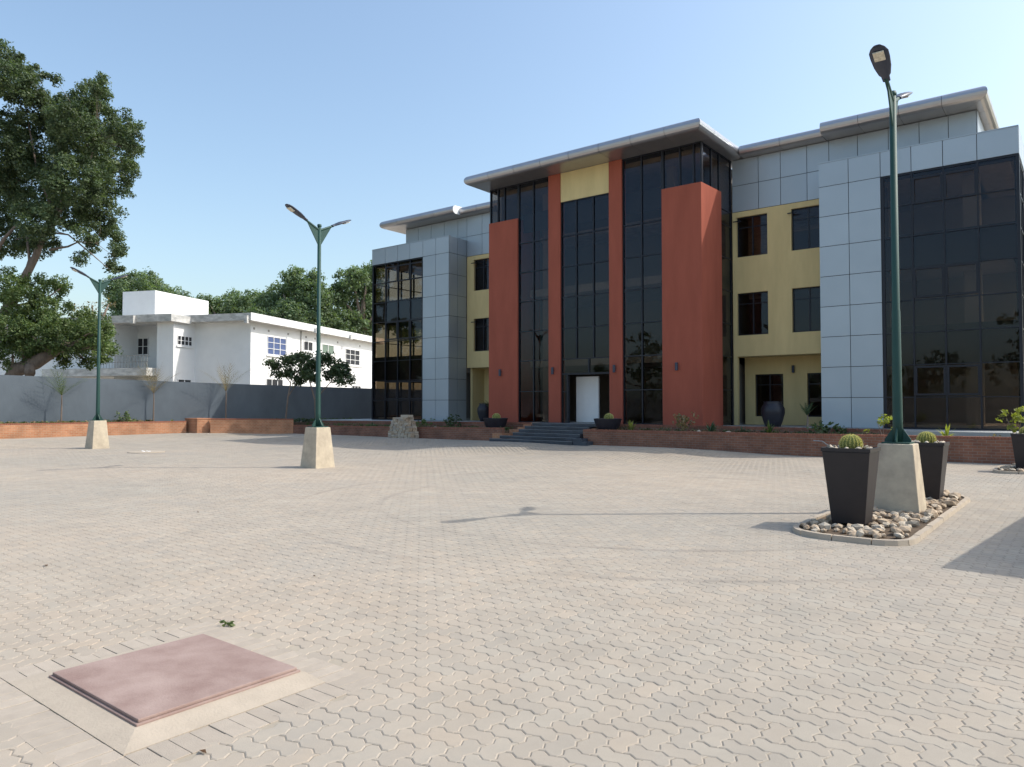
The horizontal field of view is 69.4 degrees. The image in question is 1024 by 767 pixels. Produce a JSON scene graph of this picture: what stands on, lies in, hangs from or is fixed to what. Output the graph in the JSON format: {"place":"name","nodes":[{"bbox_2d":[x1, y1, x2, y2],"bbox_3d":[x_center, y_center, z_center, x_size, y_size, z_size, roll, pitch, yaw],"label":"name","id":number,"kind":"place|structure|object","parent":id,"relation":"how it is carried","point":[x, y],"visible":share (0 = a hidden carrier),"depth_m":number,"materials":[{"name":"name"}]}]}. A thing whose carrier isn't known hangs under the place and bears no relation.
{"place":"outdoors","nodes":[
{"label":"outdoors","id":0,"kind":"place"},
{"bbox_2d":[0,290,383,388],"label":"white house","id":1,"kind":"structure","parent":0,"point":[185,339],"depth_m":54.29,"materials":[{"name":"paint"}]},
{"bbox_2d":[136,338,149,356],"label":"window","id":2,"kind":"structure","parent":1,"relation":"in","point":[142,343],"depth_m":55.74,"materials":[{"name":"white paint"}]},
{"bbox_2d":[177,379,191,381],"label":"window","id":3,"kind":"structure","parent":1,"relation":"in","point":[178,380],"depth_m":53.23,"materials":[{"name":"white paint"}]},
{"bbox_2d":[176,335,193,347],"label":"window","id":4,"kind":"structure","parent":1,"relation":"in","point":[185,341],"depth_m":53.31,"materials":[{"name":"white paint"}]},
{"bbox_2d":[266,378,282,385],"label":"window","id":5,"kind":"structure","parent":1,"relation":"in","point":[269,381],"depth_m":55.82,"materials":[{"name":"white paint"}]},
{"bbox_2d":[266,336,291,356],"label":"window","id":6,"kind":"structure","parent":1,"relation":"in","point":[277,346],"depth_m":56.49,"materials":[{"name":"glass"}]},
{"bbox_2d":[303,341,312,352],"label":"window","id":7,"kind":"structure","parent":1,"relation":"in","point":[307,346],"depth_m":60.49,"materials":[{"name":"white paint"}]},
{"bbox_2d":[322,344,334,356],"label":"window","id":8,"kind":"structure","parent":1,"relation":"in","point":[325,347],"depth_m":63.75,"materials":[{"name":"glass"}]},
{"bbox_2d":[345,348,363,366],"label":"window","id":9,"kind":"structure","parent":1,"relation":"in","point":[355,358],"depth_m":68.29,"materials":[{"name":"white paint"}]},
{"bbox_2d":[0,433,1023,766],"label":"paving","id":10,"kind":"structure","parent":0,"point":[70,507],"depth_m":6.61,"materials":[{"name":"stone"}]},
{"bbox_2d":[70,267,126,448],"bbox_3d":[-16.444,-0.940,29.391,0.697,7.124,2.183,-1,-2,38],"label":"street lamp","id":11,"kind":"object","parent":10,"relation":"on","point":[97,435],"visible":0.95,"depth_m":29.27,"materials":[{"name":"metal"}]},
{"bbox_2d":[127,450,164,452],"bbox_3d":[-13.209,2.473,26.688,1.240,0.080,1.240,-1,-2,38],"label":"drain cover","id":12,"kind":"object","parent":10,"relation":"on","point":[152,451],"visible":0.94,"depth_m":26.56,"materials":[{"name":"concrete"}]},
{"bbox_2d":[219,620,234,626],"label":"weed","id":13,"kind":"object","parent":10,"relation":"on","point":[230,624],"visible":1,"depth_m":5.69,"materials":[{"name":"green plant"}]},
{"bbox_2d":[285,204,350,468],"bbox_3d":[-5.353,-1.206,20.444,0.697,7.124,2.183,-1,-2,38],"label":"street lamp","id":14,"kind":"object","parent":10,"relation":"on","point":[317,451],"visible":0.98,"depth_m":20.30,"materials":[{"name":"metal"}]},
{"bbox_2d":[792,495,969,545],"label":"kerb","id":15,"kind":"structure","parent":10,"relation":"on","point":[922,533],"depth_m":9.49,"materials":[{"name":"concrete"}]},
{"bbox_2d":[799,497,963,539],"bbox_3d":[6.019,2.042,11.668,1.498,0.050,5.921,-1,-2,38],"label":"gravel bed","id":16,"kind":"object","parent":10,"relation":"on","point":[890,535],"visible":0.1,"depth_m":9.95,"materials":[{"name":"stone pebbles"},{"name":"soil"}]},
{"bbox_2d":[810,524,819,529],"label":"stone","id":17,"kind":"object","parent":16,"relation":"on","point":[813,526],"visible":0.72,"depth_m":9.87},
{"bbox_2d":[816,519,826,523],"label":"stone","id":18,"kind":"object","parent":16,"relation":"on","point":[821,520],"visible":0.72,"depth_m":10.36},
{"bbox_2d":[818,522,830,530],"bbox_3d":[4.185,1.918,9.891,0.127,0.136,0.170,1,-2,-19],"label":"stone","id":19,"kind":"object","parent":16,"relation":"on","point":[824,525],"visible":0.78,"depth_m":9.85,"materials":[{"name":"stone"}]},
{"bbox_2d":[826,514,832,522],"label":"stone","id":20,"kind":"object","parent":16,"relation":"on","point":[828,517],"visible":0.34,"depth_m":10.56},
{"bbox_2d":[834,523,842,528],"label":"stone","id":21,"kind":"object","parent":16,"relation":"on","point":[839,526],"visible":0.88,"depth_m":9.97,"materials":[{"name":"stone"}]},
{"bbox_2d":[821,446,880,524],"bbox_3d":[4.777,1.424,10.398,0.640,1.050,0.640,-1,-2,38],"label":"planter","id":22,"kind":"object","parent":16,"relation":"on","point":[851,476],"visible":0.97,"depth_m":10.19,"materials":[{"name":"plastic"}]},
{"bbox_2d":[838,434,863,448],"bbox_3d":[4.777,0.827,10.416,0.340,0.252,0.335,-1,-2,38],"label":"cactus","id":23,"kind":"object","parent":22,"relation":"on","point":[853,441],"visible":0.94,"depth_m":10.33,"materials":[{"name":"plant"}]},
{"bbox_2d":[848,532,856,536],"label":"stone","id":24,"kind":"object","parent":16,"relation":"on","point":[854,534],"visible":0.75,"depth_m":9.32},
{"bbox_2d":[851,524,863,530],"bbox_3d":[4.616,1.919,9.866,0.155,0.099,0.131,-1,-2,38],"label":"stone","id":25,"kind":"object","parent":16,"relation":"on","point":[857,526],"visible":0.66,"depth_m":9.82,"materials":[{"name":"stone"}]},
{"bbox_2d":[856,529,864,536],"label":"stone","id":26,"kind":"object","parent":16,"relation":"on","point":[860,533],"visible":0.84,"depth_m":9.28,"materials":[{"name":"stone"}]},
{"bbox_2d":[868,530,878,535],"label":"stone","id":27,"kind":"object","parent":16,"relation":"on","point":[871,532],"visible":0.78,"depth_m":9.35,"materials":[{"name":"stone"}]},
{"bbox_2d":[871,524,881,529],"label":"stone","id":28,"kind":"object","parent":16,"relation":"on","point":[875,526],"visible":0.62,"depth_m":9.84,"materials":[{"name":"stone"}]},
{"bbox_2d":[873,533,880,538],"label":"stone","id":29,"kind":"object","parent":16,"relation":"on","point":[876,535],"visible":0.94,"depth_m":9.23,"materials":[{"name":"stone"}]},
{"bbox_2d":[873,509,886,512],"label":"stone","id":30,"kind":"object","parent":16,"relation":"on","point":[877,510],"visible":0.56,"depth_m":11.32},
{"bbox_2d":[876,518,890,524],"bbox_3d":[5.152,1.925,10.254,0.188,0.113,0.190,-1,-2,23],"label":"stone","id":31,"kind":"object","parent":16,"relation":"on","point":[880,520],"visible":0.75,"depth_m":10.20,"materials":[{"name":"stone"}]},
{"bbox_2d":[882,522,889,527],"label":"stone","id":32,"kind":"object","parent":16,"relation":"on","point":[886,524],"visible":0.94,"depth_m":10.09,"materials":[{"name":"stone"}]},
{"bbox_2d":[884,513,891,518],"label":"stone","id":33,"kind":"object","parent":16,"relation":"on","point":[888,516],"visible":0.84,"depth_m":10.91,"materials":[{"name":"stone"}]},
{"bbox_2d":[891,528,903,534],"bbox_3d":[4.957,1.910,9.498,0.143,0.108,0.170,0,-2,-15],"label":"stone","id":34,"kind":"object","parent":16,"relation":"on","point":[895,530],"visible":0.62,"depth_m":9.45,"materials":[{"name":"stone"}]},
{"bbox_2d":[869,44,926,513],"bbox_3d":[6.105,-1.464,11.756,0.697,7.124,2.183,-1,-2,38],"label":"street lamp","id":35,"kind":"object","parent":16,"relation":"on","point":[899,484],"visible":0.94,"depth_m":11.59,"materials":[{"name":"metal"}]},
{"bbox_2d":[893,517,903,522],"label":"stone","id":36,"kind":"object","parent":16,"relation":"on","point":[896,519],"visible":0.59,"depth_m":10.38,"materials":[{"name":"stone"}]},
{"bbox_2d":[893,533,904,538],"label":"stone","id":37,"kind":"object","parent":16,"relation":"on","point":[898,535],"visible":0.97,"depth_m":9.22,"materials":[{"name":"stone"}]},
{"bbox_2d":[895,526,910,533],"bbox_3d":[5.086,1.906,9.608,0.182,0.089,0.121,-1,-2,18],"label":"stone","id":38,"kind":"object","parent":16,"relation":"on","point":[905,529],"visible":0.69,"depth_m":9.56,"materials":[{"name":"stone"}]},
{"bbox_2d":[901,515,910,520],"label":"stone","id":39,"kind":"object","parent":16,"relation":"on","point":[907,517],"visible":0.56,"depth_m":10.64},
{"bbox_2d":[906,520,919,526],"bbox_3d":[5.520,1.933,10.181,0.188,0.091,0.113,-1,-2,32],"label":"stone","id":40,"kind":"object","parent":16,"relation":"on","point":[912,523],"visible":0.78,"depth_m":10.14,"materials":[{"name":"stone"}]},
{"bbox_2d":[912,513,922,518],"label":"stone","id":41,"kind":"object","parent":16,"relation":"on","point":[917,515],"visible":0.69,"depth_m":10.73,"materials":[{"name":"stone"}]},
{"bbox_2d":[922,518,928,522],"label":"stone","id":42,"kind":"object","parent":16,"relation":"on","point":[925,520],"visible":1,"depth_m":10.47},
{"bbox_2d":[924,512,933,517],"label":"stone","id":43,"kind":"object","parent":16,"relation":"on","point":[928,514],"visible":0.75,"depth_m":10.89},
{"bbox_2d":[925,508,938,517],"bbox_3d":[6.270,1.946,11.032,0.208,0.175,0.179,0,-2,2],"label":"stone","id":44,"kind":"object","parent":16,"relation":"on","point":[934,512],"visible":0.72,"depth_m":10.98,"materials":[{"name":"stone"}]},
{"bbox_2d":[915,441,949,499],"bbox_3d":[7.391,1.541,13.162,0.640,1.000,0.640,-1,-2,38],"label":"planter","id":45,"kind":"object","parent":16,"relation":"on","point":[933,457],"visible":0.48,"depth_m":12.89,"materials":[{"name":"plastic"}]},
{"bbox_2d":[916,431,936,442],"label":"cactus","id":46,"kind":"object","parent":45,"relation":"on","point":[924,436],"visible":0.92,"depth_m":13.09,"materials":[{"name":"plant"}]},
{"bbox_2d":[941,500,958,506],"bbox_3d":[7.210,1.976,12.168,0.248,0.107,0.151,-1,-2,38],"label":"stone","id":47,"kind":"object","parent":16,"relation":"on","point":[949,503],"visible":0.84,"depth_m":12.12,"materials":[{"name":"stone"}]},
{"bbox_2d":[948,492,960,496],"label":"stone","id":48,"kind":"object","parent":16,"relation":"on","point":[956,494],"visible":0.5,"depth_m":13.19,"materials":[{"name":"stone"}]},
{"bbox_2d":[992,465,1023,473],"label":"kerb","id":49,"kind":"structure","parent":10,"relation":"on","point":[995,470],"depth_m":18.61,"materials":[{"name":"concrete"}]},
{"bbox_2d":[0,0,1023,389],"label":"sky","id":50,"kind":"structure","parent":0,"point":[367,113],"materials":[{"name":"blue"}]},
{"bbox_2d":[1,433,1023,766],"bbox_3d":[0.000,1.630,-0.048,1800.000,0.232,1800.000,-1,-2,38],"label":"ground","id":51,"kind":"structure","parent":0,"point":[259,635],"depth_m":5.43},
{"bbox_2d":[0,265,122,375],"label":"broadleaf tree","id":52,"kind":"object","parent":51,"relation":"on","point":[31,321],"visible":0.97,"depth_m":39.84,"materials":[{"name":"green plant"}]},
{"bbox_2d":[0,38,145,318],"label":"broadleaf tree","id":53,"kind":"object","parent":51,"relation":"on","point":[67,125],"visible":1,"depth_m":42.55,"materials":[{"name":"green plant"}]},
{"bbox_2d":[0,421,185,438],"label":"brick wall","id":54,"kind":"structure","parent":51,"relation":"on","point":[28,430],"depth_m":36.94,"materials":[{"name":"brick"}]},
{"bbox_2d":[73,298,115,315],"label":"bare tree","id":55,"kind":"object","parent":51,"relation":"on","point":[105,310],"visible":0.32,"depth_m":80.24,"materials":[{"name":"grey plant"}]},
{"bbox_2d":[95,266,195,315],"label":"broadleaf tree","id":56,"kind":"object","parent":51,"relation":"on","point":[150,280],"visible":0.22,"depth_m":87.95,"materials":[{"name":"green plant"}]},
{"bbox_2d":[8,634,324,755],"bbox_3d":[-2.122,1.831,4.534,1.540,0.108,1.200,-1,-2,38],"label":"manhole","id":57,"kind":"object","parent":51,"relation":"on","point":[128,702],"visible":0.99,"depth_m":4.33,"materials":[{"name":"concrete"}]},
{"bbox_2d":[0,622,379,766],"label":"header pavers","id":58,"kind":"object","parent":51,"relation":"on","point":[42,725],"visible":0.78,"depth_m":4.12,"materials":[{"name":"concrete"}]},
{"bbox_2d":[185,418,209,432],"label":"brick pier","id":59,"kind":"structure","parent":51,"relation":"on","point":[197,425],"depth_m":41.14,"materials":[{"name":"brick"}]},
{"bbox_2d":[0,375,420,422],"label":"boundary wall","id":60,"kind":"structure","parent":51,"relation":"on","point":[27,398],"depth_m":41.69,"materials":[{"name":"grey paint"}]},
{"bbox_2d":[196,288,261,313],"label":"broadleaf tree","id":61,"kind":"object","parent":51,"relation":"on","point":[233,302],"visible":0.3,"depth_m":91.91,"materials":[{"name":"green plant"}]},
{"bbox_2d":[210,418,292,433],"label":"brick wall","id":62,"kind":"structure","parent":51,"relation":"on","point":[253,426],"depth_m":41.79,"materials":[{"name":"brick"}]},
{"bbox_2d":[243,264,341,327],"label":"broadleaf tree","id":63,"kind":"object","parent":51,"relation":"on","point":[293,297],"visible":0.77,"depth_m":84.32,"materials":[{"name":"green plant"}]},
{"bbox_2d":[293,421,312,432],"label":"planting bed","id":64,"kind":"object","parent":51,"relation":"on","point":[299,423],"visible":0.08,"depth_m":43.11,"materials":[{"name":"brick"}]},
{"bbox_2d":[39,370,86,420],"bbox_3d":[-22.494,0.622,37.337,2.818,3.135,2.759,-1,-2,18],"label":"tree","id":65,"kind":"object","parent":64,"relation":"on","point":[61,391],"visible":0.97,"depth_m":37.17,"materials":[{"name":"brown plant"}]},
{"bbox_2d":[0,419,152,423],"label":"ground cover","id":66,"kind":"object","parent":64,"relation":"on","point":[70,421],"visible":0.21,"depth_m":37.41,"materials":[{"name":"green plant"}]},
{"bbox_2d":[114,410,135,421],"bbox_3d":[-20.645,1.808,39.389,0.806,0.795,0.963,-1,-2,38],"label":"leafy plant","id":67,"kind":"object","parent":64,"relation":"on","point":[127,415],"visible":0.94,"depth_m":39.24,"materials":[{"name":"green plant"}]},
{"bbox_2d":[134,362,175,420],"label":"tree","id":68,"kind":"object","parent":64,"relation":"on","point":[153,389],"visible":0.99,"depth_m":40.53,"materials":[{"name":"brown plant"}]},
{"bbox_2d":[200,363,251,417],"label":"tree","id":69,"kind":"object","parent":64,"relation":"on","point":[221,379],"visible":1,"depth_m":43.03,"materials":[{"name":"brown plant"}]},
{"bbox_2d":[270,417,351,421],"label":"ground cover","id":70,"kind":"object","parent":64,"relation":"on","point":[305,420],"visible":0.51,"depth_m":45.05,"materials":[{"name":"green plant"}]},
{"bbox_2d":[262,350,355,418],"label":"leafy shrub","id":71,"kind":"object","parent":51,"relation":"on","point":[335,372],"visible":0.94,"depth_m":42.83,"materials":[{"name":"green plant"}]},
{"bbox_2d":[325,260,421,343],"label":"broadleaf tree","id":72,"kind":"object","parent":51,"relation":"on","point":[355,284],"visible":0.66,"depth_m":87.44,"materials":[{"name":"green plant"}]},
{"bbox_2d":[294,425,504,440],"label":"brick wall","id":73,"kind":"structure","parent":51,"relation":"on","point":[468,433],"depth_m":35.73,"materials":[{"name":"brick"}]},
{"bbox_2d":[489,422,617,445],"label":"entrance steps","id":74,"kind":"structure","parent":51,"relation":"on","point":[525,433],"depth_m":31.67,"materials":[{"name":"concrete"}]},
{"bbox_2d":[321,419,1018,437],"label":"terrace","id":75,"kind":"structure","parent":51,"relation":"on","point":[983,433],"depth_m":24.92,"materials":[{"name":"tile"}]},
{"bbox_2d":[322,421,530,428],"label":"brick wall","id":76,"kind":"structure","parent":75,"relation":"on","point":[514,425],"depth_m":37.65,"materials":[{"name":"brick"}]},
{"bbox_2d":[477,403,488,420],"bbox_3d":[-1.421,1.526,39.081,0.840,0.950,0.840,-1,-2,38],"label":"clay jar","id":77,"kind":"object","parent":75,"relation":"on","point":[482,410],"visible":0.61,"depth_m":38.75,"materials":[{"name":"ceramic"}]},
{"bbox_2d":[371,86,1023,430],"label":"office building","id":78,"kind":"structure","parent":75,"relation":"on","point":[705,272],"depth_m":31.06,"materials":[{"name":"silver metal"}]},
{"bbox_2d":[471,318,488,350],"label":"window","id":79,"kind":"structure","parent":78,"relation":"in","point":[475,322],"depth_m":40.88,"materials":[{"name":"grey metal"}]},
{"bbox_2d":[471,258,488,290],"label":"window","id":80,"kind":"structure","parent":78,"relation":"in","point":[475,262],"depth_m":41.06,"materials":[{"name":"grey metal"}]},
{"bbox_2d":[733,214,767,257],"bbox_3d":[10.213,-6.314,31.612,1.450,1.740,0.280,-1,-2,38],"label":"window","id":81,"kind":"structure","parent":78,"relation":"in","point":[752,217],"depth_m":31.66,"materials":[{"name":"glass"}]},
{"bbox_2d":[738,291,767,335],"bbox_3d":[10.328,-2.974,31.563,1.330,1.820,0.060,-1,-2,38],"label":"window","id":82,"kind":"structure","parent":78,"relation":"in","point":[753,303],"depth_m":31.58,"materials":[{"name":"grey metal"}]},
{"bbox_2d":[756,374,783,415],"bbox_3d":[11.315,0.516,32.362,1.230,1.850,0.060,-1,-2,38],"label":"window","id":83,"kind":"structure","parent":78,"relation":"in","point":[757,375],"depth_m":32.58,"materials":[{"name":"grey metal"}]},
{"bbox_2d":[787,205,818,250],"bbox_3d":[12.038,-6.357,30.181,1.450,1.740,0.280,-1,-2,38],"label":"window","id":84,"kind":"structure","parent":78,"relation":"in","point":[808,208],"depth_m":30.31,"materials":[{"name":"grey metal"}]},
{"bbox_2d":[793,286,820,331],"bbox_3d":[12.153,-3.017,30.132,1.330,1.820,0.060,-1,-2,38],"label":"window","id":85,"kind":"structure","parent":78,"relation":"in","point":[809,288],"depth_m":30.18,"materials":[{"name":"grey metal"}]},
{"bbox_2d":[808,373,821,416],"bbox_3d":[13.039,0.476,31.012,1.150,1.850,0.060,-1,-2,38],"label":"window","id":86,"kind":"structure","parent":78,"relation":"in","point":[809,383],"depth_m":31.32,"materials":[{"name":"grey metal"}]},
{"bbox_2d":[619,424,890,434],"bbox_3d":[8.580,1.821,27.998,10.700,0.422,0.125,-1,-2,38],"label":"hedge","id":87,"kind":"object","parent":75,"relation":"on","point":[753,429],"depth_m":27.78,"materials":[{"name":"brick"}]},
{"bbox_2d":[761,401,784,426],"bbox_3d":[10.395,1.214,29.441,0.920,1.000,0.920,-1,-2,38],"label":"clay jar","id":88,"kind":"object","parent":75,"relation":"on","point":[773,412],"visible":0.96,"depth_m":29.11,"materials":[{"name":"ceramic"}]},
{"bbox_2d":[800,403,816,427],"bbox_3d":[10.871,1.201,27.349,0.777,1.109,0.714,0,-2,-6],"label":"palm plant","id":89,"kind":"object","parent":75,"relation":"on","point":[807,411],"visible":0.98,"depth_m":27.33,"materials":[{"name":"green plant"}]},
{"bbox_2d":[583,429,1014,463],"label":"brick wall","id":90,"kind":"structure","parent":51,"relation":"on","point":[980,449],"depth_m":25.47,"materials":[{"name":"brick"}]},
{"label":"planting bed","id":91,"kind":"structure","parent":51,"relation":"on","visible":0},
{"bbox_2d":[594,418,621,428],"bbox_3d":[3.957,1.657,30.536,1.160,0.420,1.160,-1,-2,38],"label":"bowl planter","id":92,"kind":"object","parent":91,"relation":"on","point":[603,423],"visible":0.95,"depth_m":30.10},
{"bbox_2d":[604,413,613,418],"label":"cactus","id":93,"kind":"object","parent":92,"relation":"on","point":[608,416],"visible":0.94,"depth_m":30.39,"materials":[{"name":"plant"}]},
{"bbox_2d":[627,421,636,429],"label":"agave plant","id":94,"kind":"object","parent":91,"relation":"on","point":[630,424],"visible":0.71,"depth_m":29.75,"materials":[{"name":"green plant"}]},
{"bbox_2d":[672,412,698,430],"bbox_3d":[6.580,1.498,28.359,0.834,0.881,1.128,1,-2,-24],"label":"dry shrub","id":95,"kind":"object","parent":91,"relation":"on","point":[684,420],"visible":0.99,"depth_m":28.30,"materials":[{"name":"brown plant"}]},
{"bbox_2d":[705,421,717,431],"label":"agave plant","id":96,"kind":"object","parent":91,"relation":"on","point":[712,428],"visible":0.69,"depth_m":27.48,"materials":[{"name":"green plant"}]},
{"bbox_2d":[763,419,778,432],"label":"agave plant","id":97,"kind":"object","parent":91,"relation":"on","point":[770,429],"visible":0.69,"depth_m":26.27,"materials":[{"name":"green plant"}]},
{"bbox_2d":[605,426,1000,436],"bbox_3d":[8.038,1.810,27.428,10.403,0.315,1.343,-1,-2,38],"label":"ground cover","id":98,"kind":"object","parent":91,"relation":"on","point":[844,432],"visible":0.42,"depth_m":26.86,"materials":[{"name":"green plant"}]},
{"bbox_2d":[807,420,847,433],"bbox_3d":[10.734,1.562,25.397,1.170,0.581,1.228,1,-2,-27],"label":"leafy plant","id":99,"kind":"object","parent":91,"relation":"on","point":[825,429],"visible":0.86,"depth_m":25.32,"materials":[{"name":"green plant"}]},
{"bbox_2d":[863,414,892,434],"bbox_3d":[11.988,1.396,24.142,0.951,0.830,0.635,-1,-2,25],"label":"leafy plant","id":100,"kind":"object","parent":91,"relation":"on","point":[886,419],"visible":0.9,"depth_m":23.95,"materials":[{"name":"green plant"}]},
{"bbox_2d":[935,425,953,435],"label":"agave plant","id":101,"kind":"object","parent":91,"relation":"on","point":[946,433],"visible":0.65,"depth_m":22.87,"materials":[{"name":"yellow plant"}]},
{"bbox_2d":[995,406,1023,432],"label":"leafy plant","id":102,"kind":"object","parent":91,"relation":"on","point":[1016,414],"visible":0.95,"depth_m":22.05,"materials":[{"name":"green plant"}]},
{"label":"planting bed","id":103,"kind":"structure","parent":51,"relation":"on","visible":0},
{"bbox_2d":[304,422,512,429],"bbox_3d":[-5.923,2.225,38.398,15.043,0.345,1.294,-1,-2,38],"label":"ground cover","id":104,"kind":"object","parent":103,"relation":"on","point":[341,424],"visible":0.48,"depth_m":39.05,"materials":[{"name":"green plant"}]},
{"bbox_2d":[416,418,434,426],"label":"leafy plant","id":105,"kind":"object","parent":103,"relation":"on","point":[423,421],"visible":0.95,"depth_m":36.77,"materials":[{"name":"green plant"}]},
{"bbox_2d":[442,414,461,426],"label":"leafy plant","id":106,"kind":"object","parent":103,"relation":"on","point":[450,421],"visible":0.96,"depth_m":36.22,"materials":[{"name":"green plant"}]},
{"bbox_2d":[483,418,507,426],"bbox_3d":[-0.764,1.807,34.236,1.160,0.420,1.160,-1,-2,38],"label":"bowl planter","id":107,"kind":"object","parent":103,"relation":"on","point":[495,422],"visible":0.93,"depth_m":33.78,"materials":[{"name":"ceramic"}]},
{"bbox_2d":[492,413,500,417],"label":"cactus","id":108,"kind":"object","parent":107,"relation":"on","point":[496,415],"visible":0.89,"depth_m":34.09,"materials":[{"name":"plant"}]},
{"bbox_2d":[1010,433,1023,468],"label":"planter","id":109,"kind":"object","parent":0,"point":[1018,444],"visible":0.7,"depth_m":19.09,"materials":[{"name":"plastic"}]}
]}

